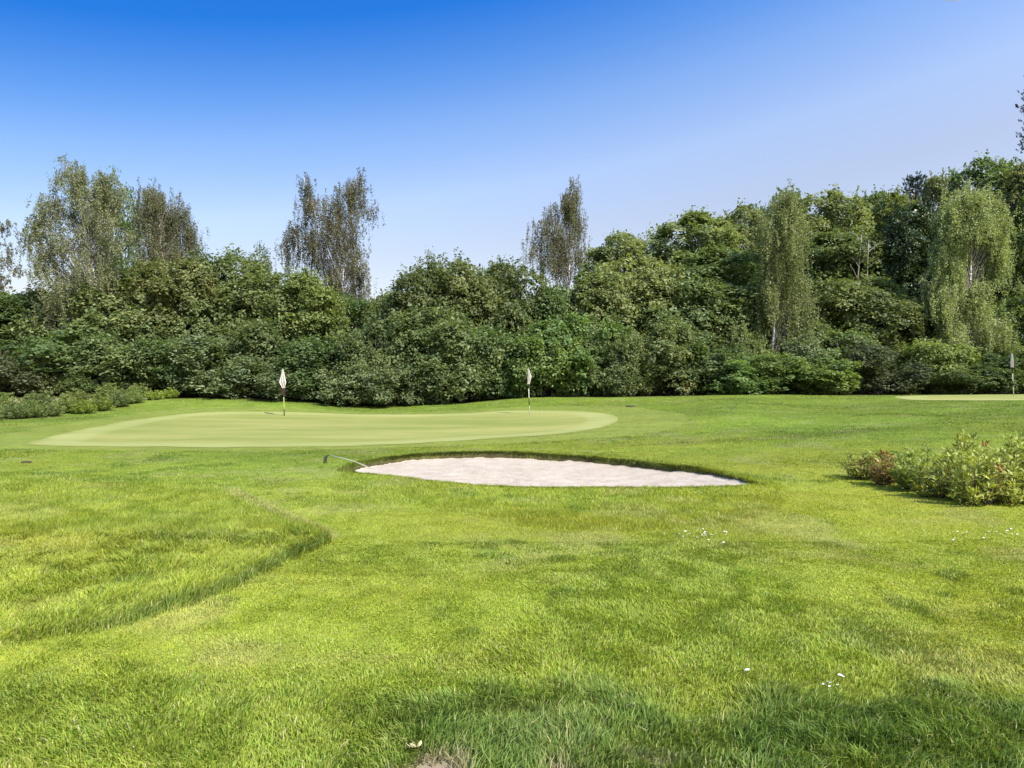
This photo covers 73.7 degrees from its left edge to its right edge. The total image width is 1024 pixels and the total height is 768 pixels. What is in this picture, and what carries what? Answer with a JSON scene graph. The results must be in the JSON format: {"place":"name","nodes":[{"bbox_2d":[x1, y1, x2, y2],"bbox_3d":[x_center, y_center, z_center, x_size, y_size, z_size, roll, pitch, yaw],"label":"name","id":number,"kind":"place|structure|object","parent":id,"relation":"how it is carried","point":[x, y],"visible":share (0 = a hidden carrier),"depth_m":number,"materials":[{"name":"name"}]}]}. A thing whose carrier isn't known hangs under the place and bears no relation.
{"place":"outdoors","nodes":[
{"label":"outdoors","id":0,"kind":"place"},
{"bbox_2d":[0,522,1023,767],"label":"lawn grass","id":1,"kind":"structure","parent":0,"point":[76,582],"depth_m":4.03,"materials":[{"name":"green plant"}]},
{"bbox_2d":[0,389,1023,767],"bbox_3d":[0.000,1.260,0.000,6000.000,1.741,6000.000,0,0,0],"label":"ground","id":2,"kind":"structure","parent":0,"point":[652,421],"depth_m":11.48,"materials":[{"name":"green plant"}]},
{"bbox_2d":[0,219,23,294],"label":"silver birch","id":3,"kind":"object","parent":2,"relation":"on","point":[7,250],"visible":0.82,"depth_m":50.72,"materials":[{"name":"green plant"}]},
{"bbox_2d":[0,401,29,418],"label":"heath plant","id":4,"kind":"object","parent":2,"relation":"on","point":[11,411],"visible":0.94,"depth_m":28.02,"materials":[{"name":"green plant"}]},
{"bbox_2d":[0,335,55,395],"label":"shrub","id":5,"kind":"object","parent":2,"relation":"on","point":[11,343],"visible":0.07,"depth_m":42.09,"materials":[{"name":"green plant"}]},
{"bbox_2d":[0,281,57,360],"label":"hedge bush","id":6,"kind":"object","parent":2,"relation":"on","point":[11,300],"visible":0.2,"depth_m":43.89,"materials":[{"name":"green plant"}]},
{"bbox_2d":[19,400,50,417],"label":"heath plant","id":7,"kind":"object","parent":2,"relation":"on","point":[32,407],"visible":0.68,"depth_m":28.91,"materials":[{"name":"green plant"}]},
{"bbox_2d":[0,350,73,395],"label":"shrub","id":8,"kind":"object","parent":2,"relation":"on","point":[20,385],"visible":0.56,"depth_m":38.49,"materials":[{"name":"green plant"}]},
{"bbox_2d":[19,390,56,407],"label":"heath plant","id":9,"kind":"object","parent":2,"relation":"on","point":[46,398],"visible":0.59,"depth_m":32.81,"materials":[{"name":"green plant"}]},
{"bbox_2d":[18,341,85,396],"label":"shrub","id":10,"kind":"object","parent":2,"relation":"on","point":[57,389],"visible":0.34,"depth_m":38.97,"materials":[{"name":"green plant"}]},
{"bbox_2d":[2,283,121,343],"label":"hedge bush","id":11,"kind":"object","parent":2,"relation":"on","point":[19,331],"visible":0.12,"depth_m":43.20,"materials":[{"name":"green plant"}]},
{"bbox_2d":[47,394,79,413],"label":"heath plant","id":12,"kind":"object","parent":2,"relation":"on","point":[65,404],"visible":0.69,"depth_m":31.16,"materials":[{"name":"green plant"}]},
{"bbox_2d":[10,320,134,395],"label":"shrub","id":13,"kind":"object","parent":2,"relation":"on","point":[61,344],"visible":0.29,"depth_m":39.05,"materials":[{"name":"green plant"}]},
{"bbox_2d":[10,153,143,336],"bbox_3d":[-27.430,-6.902,42.868,7.466,15.434,4.983,0,0,0],"label":"silver birch","id":14,"kind":"object","parent":2,"relation":"on","point":[101,202],"visible":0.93,"depth_m":42.54,"materials":[{"name":"green plant"}]},
{"bbox_2d":[70,399,97,413],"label":"heath plant","id":15,"kind":"object","parent":2,"relation":"on","point":[82,408],"visible":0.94,"depth_m":31.22,"materials":[{"name":"green plant"}]},
{"bbox_2d":[58,366,139,396],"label":"shrub","id":16,"kind":"object","parent":2,"relation":"on","point":[87,384],"visible":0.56,"depth_m":38.32,"materials":[{"name":"green plant"}]},
{"bbox_2d":[93,382,123,398],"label":"heath plant","id":17,"kind":"object","parent":2,"relation":"on","point":[105,390],"visible":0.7,"depth_m":36.73,"materials":[{"name":"green plant"}]},
{"bbox_2d":[88,165,141,295],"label":"broadleaf tree","id":18,"kind":"object","parent":2,"relation":"on","point":[123,223],"visible":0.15,"depth_m":57.75,"materials":[{"name":"green plant"}]},
{"bbox_2d":[54,259,184,393],"bbox_3d":[-24.733,-3.684,44.984,9.129,9.297,9.750,0,0,-33],"label":"hedge bush","id":19,"kind":"object","parent":2,"relation":"on","point":[117,321],"visible":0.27,"depth_m":41.99,"materials":[{"name":"green plant"}]},
{"bbox_2d":[57,312,193,395],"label":"shrub","id":20,"kind":"object","parent":2,"relation":"on","point":[116,351],"visible":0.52,"depth_m":38.69,"materials":[{"name":"green plant"}]},
{"bbox_2d":[121,178,164,289],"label":"broadleaf tree","id":21,"kind":"object","parent":2,"relation":"on","point":[128,222],"visible":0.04,"depth_m":57.02,"materials":[{"name":"green plant"}]},
{"bbox_2d":[127,177,209,269],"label":"silver birch","id":22,"kind":"object","parent":2,"relation":"on","point":[168,229],"visible":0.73,"depth_m":51.68,"materials":[{"name":"green plant"}]},
{"bbox_2d":[119,250,222,343],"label":"hedge bush","id":23,"kind":"object","parent":2,"relation":"on","point":[179,279],"visible":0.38,"depth_m":42.50,"materials":[{"name":"green plant"}]},
{"bbox_2d":[125,333,227,396],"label":"shrub","id":24,"kind":"object","parent":2,"relation":"on","point":[168,378],"visible":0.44,"depth_m":38.72,"materials":[{"name":"green plant"}]},
{"bbox_2d":[151,243,271,395],"bbox_3d":[-19.387,-4.175,45.447,8.360,10.423,8.945,0,0,-35],"label":"hedge bush","id":25,"kind":"object","parent":2,"relation":"on","point":[227,262],"visible":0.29,"depth_m":43.51,"materials":[{"name":"green plant"}]},
{"bbox_2d":[162,327,276,398],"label":"shrub","id":26,"kind":"object","parent":2,"relation":"on","point":[217,385],"visible":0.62,"depth_m":38.30,"materials":[{"name":"green plant"}]},
{"bbox_2d":[206,261,320,396],"bbox_3d":[-15.862,-3.340,44.010,8.066,9.068,8.165,0,0,-31],"label":"hedge bush","id":27,"kind":"object","parent":2,"relation":"on","point":[259,298],"visible":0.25,"depth_m":42.38,"materials":[{"name":"green plant"}]},
{"bbox_2d":[201,309,326,397],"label":"shrub","id":28,"kind":"object","parent":2,"relation":"on","point":[254,334],"visible":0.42,"depth_m":39.22,"materials":[{"name":"green plant"}]},
{"bbox_2d":[238,356,329,400],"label":"shrub","id":29,"kind":"object","parent":2,"relation":"on","point":[268,376],"visible":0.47,"depth_m":37.53,"materials":[{"name":"green plant"}]},
{"bbox_2d":[261,265,353,365],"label":"hedge bush","id":30,"kind":"object","parent":2,"relation":"on","point":[319,297],"visible":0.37,"depth_m":41.96,"materials":[{"name":"green plant"}]},
{"bbox_2d":[28,410,617,447],"bbox_3d":[-5.797,1.445,25.410,20.206,0.366,16.550,0,0,0],"label":"putting green","id":31,"kind":"object","parent":2,"relation":"on","point":[245,429],"visible":1,"depth_m":23.93,"materials":[{"name":"green plant"}]},
{"bbox_2d":[270,331,378,403],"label":"shrub","id":32,"kind":"object","parent":2,"relation":"on","point":[318,349],"visible":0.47,"depth_m":37.65,"materials":[{"name":"green plant"}]},
{"bbox_2d":[273,167,385,300],"bbox_3d":[-13.806,-7.686,52.184,7.388,17.691,5.591,0,0,35],"label":"silver birch","id":33,"kind":"object","parent":2,"relation":"on","point":[314,243],"visible":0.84,"depth_m":51.71,"materials":[{"name":"green plant"}]},
{"bbox_2d":[312,290,379,398],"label":"hedge bush","id":34,"kind":"object","parent":2,"relation":"on","point":[355,316],"visible":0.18,"depth_m":43.65,"materials":[{"name":"green plant"}]},
{"bbox_2d":[311,350,397,406],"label":"shrub","id":35,"kind":"object","parent":2,"relation":"on","point":[338,388],"visible":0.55,"depth_m":36.74,"materials":[{"name":"green plant"}]},
{"bbox_2d":[323,307,421,404],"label":"shrub","id":36,"kind":"object","parent":2,"relation":"on","point":[371,335],"visible":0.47,"depth_m":38.23,"materials":[{"name":"green plant"}]},
{"bbox_2d":[349,287,413,347],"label":"hedge bush","id":37,"kind":"object","parent":2,"relation":"on","point":[377,302],"visible":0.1,"depth_m":43.66,"materials":[{"name":"green plant"}]},
{"bbox_2d":[353,363,432,406],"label":"shrub","id":38,"kind":"object","parent":2,"relation":"on","point":[382,396],"visible":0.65,"depth_m":37.16,"materials":[{"name":"green plant"}]},
{"bbox_2d":[392,246,450,307],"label":"young tree","id":39,"kind":"object","parent":2,"relation":"on","point":[428,262],"visible":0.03,"depth_m":45.64,"materials":[{"name":"green plant"}]},
{"bbox_2d":[373,294,471,405],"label":"shrub","id":40,"kind":"object","parent":2,"relation":"on","point":[413,333],"visible":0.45,"depth_m":38.22,"materials":[{"name":"green plant"}]},
{"bbox_2d":[373,260,482,401],"bbox_3d":[-5.340,-3.223,43.398,7.652,9.149,7.151,0,0,-7],"label":"hedge bush","id":41,"kind":"object","parent":2,"relation":"on","point":[416,277],"visible":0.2,"depth_m":41.66,"materials":[{"name":"green plant"}]},
{"bbox_2d":[409,305,520,404],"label":"shrub","id":42,"kind":"object","parent":2,"relation":"on","point":[453,328],"visible":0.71,"depth_m":37.44,"materials":[{"name":"green plant"}]},
{"bbox_2d":[415,247,514,400],"bbox_3d":[-2.954,-3.555,43.526,7.200,9.885,7.113,0,0,12],"label":"hedge bush","id":43,"kind":"object","parent":2,"relation":"on","point":[463,276],"visible":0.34,"depth_m":41.36,"materials":[{"name":"green plant"}]},
{"bbox_2d":[454,319,541,400],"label":"shrub","id":44,"kind":"object","parent":2,"relation":"on","point":[485,335],"visible":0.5,"depth_m":38.19,"materials":[{"name":"green plant"}]},
{"bbox_2d":[461,255,550,397],"bbox_3d":[-0.485,-3.748,43.840,6.737,9.747,7.315,0,0,-4],"label":"hedge bush","id":45,"kind":"object","parent":2,"relation":"on","point":[508,275],"visible":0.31,"depth_m":42.42,"materials":[{"name":"green plant"}]},
{"bbox_2d":[1,231,1023,394],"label":"woodland","id":46,"kind":"object","parent":2,"relation":"on","point":[830,272],"visible":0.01,"depth_m":48.34,"materials":[{"name":"green plant"}]},
{"bbox_2d":[499,283,580,395],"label":"hedge bush","id":47,"kind":"object","parent":2,"relation":"on","point":[556,302],"visible":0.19,"depth_m":42.30,"materials":[{"name":"green plant"}]},
{"bbox_2d":[492,310,598,396],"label":"shrub","id":48,"kind":"object","parent":2,"relation":"on","point":[530,346],"visible":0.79,"depth_m":37.83,"materials":[{"name":"green plant"}]},
{"bbox_2d":[355,457,747,486],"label":"bunker sand","id":49,"kind":"structure","parent":2,"relation":"on","point":[511,471],"depth_m":13.18,"materials":[{"name":"white sand"}]},
{"bbox_2d":[519,175,590,289],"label":"silver birch","id":50,"kind":"object","parent":2,"relation":"on","point":[557,245],"visible":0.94,"depth_m":52.62,"materials":[{"name":"green plant"}]},
{"bbox_2d":[546,279,606,394],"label":"hedge bush","id":51,"kind":"object","parent":2,"relation":"on","point":[569,296],"visible":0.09,"depth_m":44.64,"materials":[{"name":"green plant"}]},
{"bbox_2d":[526,309,635,396],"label":"shrub","id":52,"kind":"object","parent":2,"relation":"on","point":[566,330],"visible":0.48,"depth_m":38.85,"materials":[{"name":"green plant"}]},
{"bbox_2d":[561,260,653,392],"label":"hedge bush","id":53,"kind":"object","parent":2,"relation":"on","point":[599,273],"visible":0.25,"depth_m":43.81,"materials":[{"name":"green plant"}]},
{"bbox_2d":[576,332,645,396],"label":"shrub","id":54,"kind":"object","parent":2,"relation":"on","point":[615,388],"visible":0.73,"depth_m":38.36,"materials":[{"name":"green plant"}]},
{"bbox_2d":[573,228,654,392],"bbox_3d":[7.680,-5.207,49.966,7.060,12.217,6.691,0,0,28],"label":"broadleaf tree","id":55,"kind":"object","parent":2,"relation":"on","point":[626,243],"visible":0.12,"depth_m":48.76,"materials":[{"name":"green plant"}]},
{"bbox_2d":[608,330,654,396],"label":"shrub","id":56,"kind":"object","parent":2,"relation":"on","point":[637,344],"visible":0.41,"depth_m":38.70,"materials":[{"name":"green plant"}]},
{"bbox_2d":[582,245,693,393],"bbox_3d":[8.739,-4.229,46.450,8.525,10.586,8.629,0,0,25],"label":"hedge bush","id":57,"kind":"object","parent":2,"relation":"on","point":[654,270],"visible":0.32,"depth_m":44.20,"materials":[{"name":"green plant"}]},
{"bbox_2d":[613,314,706,395],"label":"shrub","id":58,"kind":"object","parent":2,"relation":"on","point":[659,345],"visible":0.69,"depth_m":39.26,"materials":[{"name":"green plant"}]},
{"bbox_2d":[627,267,731,394],"bbox_3d":[10.887,-3.494,44.838,7.517,8.879,8.161,0,0,34],"label":"hedge bush","id":59,"kind":"object","parent":2,"relation":"on","point":[700,315],"visible":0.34,"depth_m":42.74,"materials":[{"name":"green plant"}]},
{"bbox_2d":[647,205,750,390],"bbox_3d":[13.354,-6.099,50.277,9.522,14.025,9.300,0,0,-41],"label":"broadleaf tree","id":60,"kind":"object","parent":2,"relation":"on","point":[698,227],"visible":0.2,"depth_m":48.28,"materials":[{"name":"green plant"}]},
{"bbox_2d":[654,321,756,394],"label":"shrub","id":61,"kind":"object","parent":2,"relation":"on","point":[717,355],"visible":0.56,"depth_m":39.59,"materials":[{"name":"green plant"}]},
{"bbox_2d":[654,240,783,346],"bbox_3d":[13.816,-4.424,46.243,9.698,10.592,9.473,0,0,16],"label":"broadleaf tree","id":62,"kind":"object","parent":2,"relation":"on","point":[722,256],"visible":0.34,"depth_m":44.22,"materials":[{"name":"green plant"}]},
{"bbox_2d":[684,275,771,348],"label":"hedge bush","id":63,"kind":"object","parent":2,"relation":"on","point":[735,306],"visible":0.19,"depth_m":42.74,"materials":[{"name":"green plant"}]},
{"bbox_2d":[677,353,781,394],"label":"shrub","id":64,"kind":"object","parent":2,"relation":"on","point":[742,370],"visible":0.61,"depth_m":38.58,"materials":[{"name":"green plant"}]},
{"bbox_2d":[702,197,777,288],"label":"broadleaf tree","id":65,"kind":"object","parent":2,"relation":"on","point":[738,217],"visible":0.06,"depth_m":53.13,"materials":[{"name":"green plant"}]},
{"bbox_2d":[717,307,773,394],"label":"shrub","id":66,"kind":"object","parent":2,"relation":"on","point":[759,347],"visible":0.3,"depth_m":42.14,"materials":[{"name":"green plant"}]},
{"bbox_2d":[729,349,817,394],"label":"shrub","id":67,"kind":"object","parent":2,"relation":"on","point":[772,361],"visible":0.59,"depth_m":38.80,"materials":[{"name":"green plant"}]},
{"bbox_2d":[744,178,830,352],"bbox_3d":[16.859,-6.062,42.443,4.834,13.626,4.182,0,0,0],"label":"silver birch","id":68,"kind":"object","parent":2,"relation":"on","point":[782,284],"visible":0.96,"depth_m":41.92,"materials":[{"name":"green plant"}]},
{"bbox_2d":[767,329,831,393],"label":"shrub","id":69,"kind":"object","parent":2,"relation":"on","point":[794,345],"visible":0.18,"depth_m":40.68,"materials":[{"name":"green plant"}]},
{"bbox_2d":[767,313,848,393],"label":"hedge bush","id":70,"kind":"object","parent":2,"relation":"on","point":[822,331],"visible":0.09,"depth_m":44.10,"materials":[{"name":"green plant"}]},
{"bbox_2d":[776,352,862,394],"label":"shrub","id":71,"kind":"object","parent":2,"relation":"on","point":[844,379],"visible":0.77,"depth_m":38.40,"materials":[{"name":"green plant"}]},
{"bbox_2d":[787,183,884,278],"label":"broadleaf tree","id":72,"kind":"object","parent":2,"relation":"on","point":[834,208],"visible":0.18,"depth_m":52.37,"materials":[{"name":"green plant"}]},
{"bbox_2d":[787,321,886,394],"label":"shrub","id":73,"kind":"object","parent":2,"relation":"on","point":[834,342],"visible":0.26,"depth_m":41.53,"materials":[{"name":"green plant"}]},
{"bbox_2d":[780,225,900,393],"bbox_3d":[23.933,-5.398,50.268,9.068,12.598,8.857,0,0,4],"label":"broadleaf tree","id":74,"kind":"object","parent":2,"relation":"on","point":[850,244],"visible":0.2,"depth_m":48.44,"materials":[{"name":"green plant"}]},
{"bbox_2d":[782,269,915,393],"bbox_3d":[22.746,-3.478,46.432,9.426,8.797,8.693,0,0,-27],"label":"broadleaf tree","id":75,"kind":"object","parent":2,"relation":"on","point":[845,305],"visible":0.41,"depth_m":44.35,"materials":[{"name":"green plant"}]},
{"bbox_2d":[837,449,880,479],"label":"shrub","id":76,"kind":"object","parent":2,"relation":"on","point":[861,468],"visible":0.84,"depth_m":11.26,"materials":[{"name":"green plant"}]},
{"bbox_2d":[843,184,903,236],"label":"broadleaf tree","id":77,"kind":"object","parent":2,"relation":"on","point":[874,197],"visible":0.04,"depth_m":59.27,"materials":[{"name":"green plant"}]},
{"bbox_2d":[865,449,898,485],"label":"shrub","id":78,"kind":"object","parent":2,"relation":"on","point":[878,475],"visible":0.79,"depth_m":10.58,"materials":[{"name":"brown plant"}]},
{"bbox_2d":[829,338,938,394],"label":"shrub","id":79,"kind":"object","parent":2,"relation":"on","point":[900,381],"visible":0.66,"depth_m":39.44,"materials":[{"name":"green plant"}]},
{"bbox_2d":[844,286,942,394],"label":"hedge bush","id":80,"kind":"object","parent":2,"relation":"on","point":[912,316],"visible":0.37,"depth_m":42.46,"materials":[{"name":"green plant"}]},
{"bbox_2d":[867,185,931,296],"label":"broadleaf tree","id":81,"kind":"object","parent":2,"relation":"on","point":[884,208],"visible":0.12,"depth_m":55.67,"materials":[{"name":"green plant"}]},
{"bbox_2d":[871,198,952,337],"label":"broadleaf tree","id":82,"kind":"object","parent":2,"relation":"on","point":[907,235],"visible":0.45,"depth_m":47.70,"materials":[{"name":"green plant"}]},
{"bbox_2d":[883,444,946,490],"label":"shrub","id":83,"kind":"object","parent":2,"relation":"on","point":[904,478],"visible":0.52,"depth_m":10.06,"materials":[{"name":"green plant"}]},
{"bbox_2d":[894,171,940,218],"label":"pine tree","id":84,"kind":"object","parent":2,"relation":"on","point":[912,185],"visible":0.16,"depth_m":56.67,"materials":[{"name":"green plant"}]},
{"bbox_2d":[877,336,982,394],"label":"shrub","id":85,"kind":"object","parent":2,"relation":"on","point":[939,352],"visible":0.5,"depth_m":40.11,"materials":[{"name":"green plant"}]},
{"bbox_2d":[908,458,954,497],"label":"shrub","id":86,"kind":"object","parent":2,"relation":"on","point":[933,487],"visible":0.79,"depth_m":9.48,"materials":[{"name":"green plant"}]},
{"bbox_2d":[919,167,977,247],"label":"broadleaf tree","id":87,"kind":"object","parent":2,"relation":"on","point":[937,186],"visible":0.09,"depth_m":60.61,"materials":[{"name":"green plant"}]},
{"bbox_2d":[930,447,986,484],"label":"shrub","id":88,"kind":"object","parent":2,"relation":"on","point":[955,459],"visible":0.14,"depth_m":9.92,"materials":[{"name":"green plant"}]},
{"bbox_2d":[895,394,1023,399],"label":"putting green","id":89,"kind":"object","parent":2,"relation":"on","point":[970,397],"visible":0.98,"depth_m":33.15,"materials":[{"name":"green plant"}]},
{"bbox_2d":[910,364,1011,394],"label":"shrub","id":90,"kind":"object","parent":2,"relation":"on","point":[962,377],"visible":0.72,"depth_m":38.84,"materials":[{"name":"green plant"}]},
{"bbox_2d":[939,428,994,463],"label":"shrub","id":91,"kind":"object","parent":2,"relation":"on","point":[961,440],"visible":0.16,"depth_m":11.15,"materials":[{"name":"green plant"}]},
{"bbox_2d":[911,179,1023,393],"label":"silver birch","id":92,"kind":"object","parent":2,"relation":"on","point":[967,218],"visible":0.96,"depth_m":41.85,"materials":[{"name":"green plant"}]},
{"bbox_2d":[937,149,1023,214],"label":"broadleaf tree","id":93,"kind":"object","parent":2,"relation":"on","point":[980,178],"visible":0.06,"depth_m":61.28,"materials":[{"name":"green plant"}]},
{"bbox_2d":[947,448,1015,506],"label":"shrub","id":94,"kind":"object","parent":2,"relation":"on","point":[972,495],"visible":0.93,"depth_m":8.78,"materials":[{"name":"green plant"}]},
{"bbox_2d":[945,348,1023,393],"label":"shrub","id":95,"kind":"object","parent":2,"relation":"on","point":[988,361],"visible":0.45,"depth_m":39.13,"materials":[{"name":"green plant"}]},
{"bbox_2d":[972,190,1023,329],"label":"broadleaf tree","id":96,"kind":"object","parent":2,"relation":"on","point":[1019,266],"visible":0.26,"depth_m":47.12,"materials":[{"name":"green plant"}]},
{"bbox_2d":[974,454,1023,506],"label":"shrub","id":97,"kind":"object","parent":2,"relation":"on","point":[1010,494],"visible":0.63,"depth_m":8.78,"materials":[{"name":"green plant"}]},
{"bbox_2d":[978,288,1023,392],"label":"hedge bush","id":98,"kind":"object","parent":2,"relation":"on","point":[1013,303],"visible":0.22,"depth_m":43.91,"materials":[{"name":"green plant"}]},
{"bbox_2d":[979,448,1023,484],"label":"shrub","id":99,"kind":"object","parent":2,"relation":"on","point":[1016,458],"visible":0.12,"depth_m":9.40,"materials":[{"name":"green plant"}]},
{"bbox_2d":[985,434,1023,473],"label":"shrub","id":100,"kind":"object","parent":2,"relation":"on","point":[1018,446],"visible":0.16,"depth_m":10.14,"materials":[{"name":"green plant"}]},
{"bbox_2d":[986,156,1023,228],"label":"broadleaf tree","id":101,"kind":"object","parent":2,"relation":"on","point":[1010,187],"visible":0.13,"depth_m":58.61,"materials":[{"name":"green plant"}]},
{"bbox_2d":[990,340,1023,393],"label":"shrub","id":102,"kind":"object","parent":2,"relation":"on","point":[1017,351],"visible":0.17,"depth_m":40.18,"materials":[{"name":"green plant"}]},
{"bbox_2d":[1008,91,1023,230],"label":"tree","id":103,"kind":"object","parent":2,"relation":"on","point":[1020,168],"visible":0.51,"depth_m":53.12,"materials":[{"name":"green plant"}]},
{"bbox_2d":[0,0,1023,327],"label":"sky","id":104,"kind":"structure","parent":0,"point":[464,120],"materials":[{"name":"blue"}]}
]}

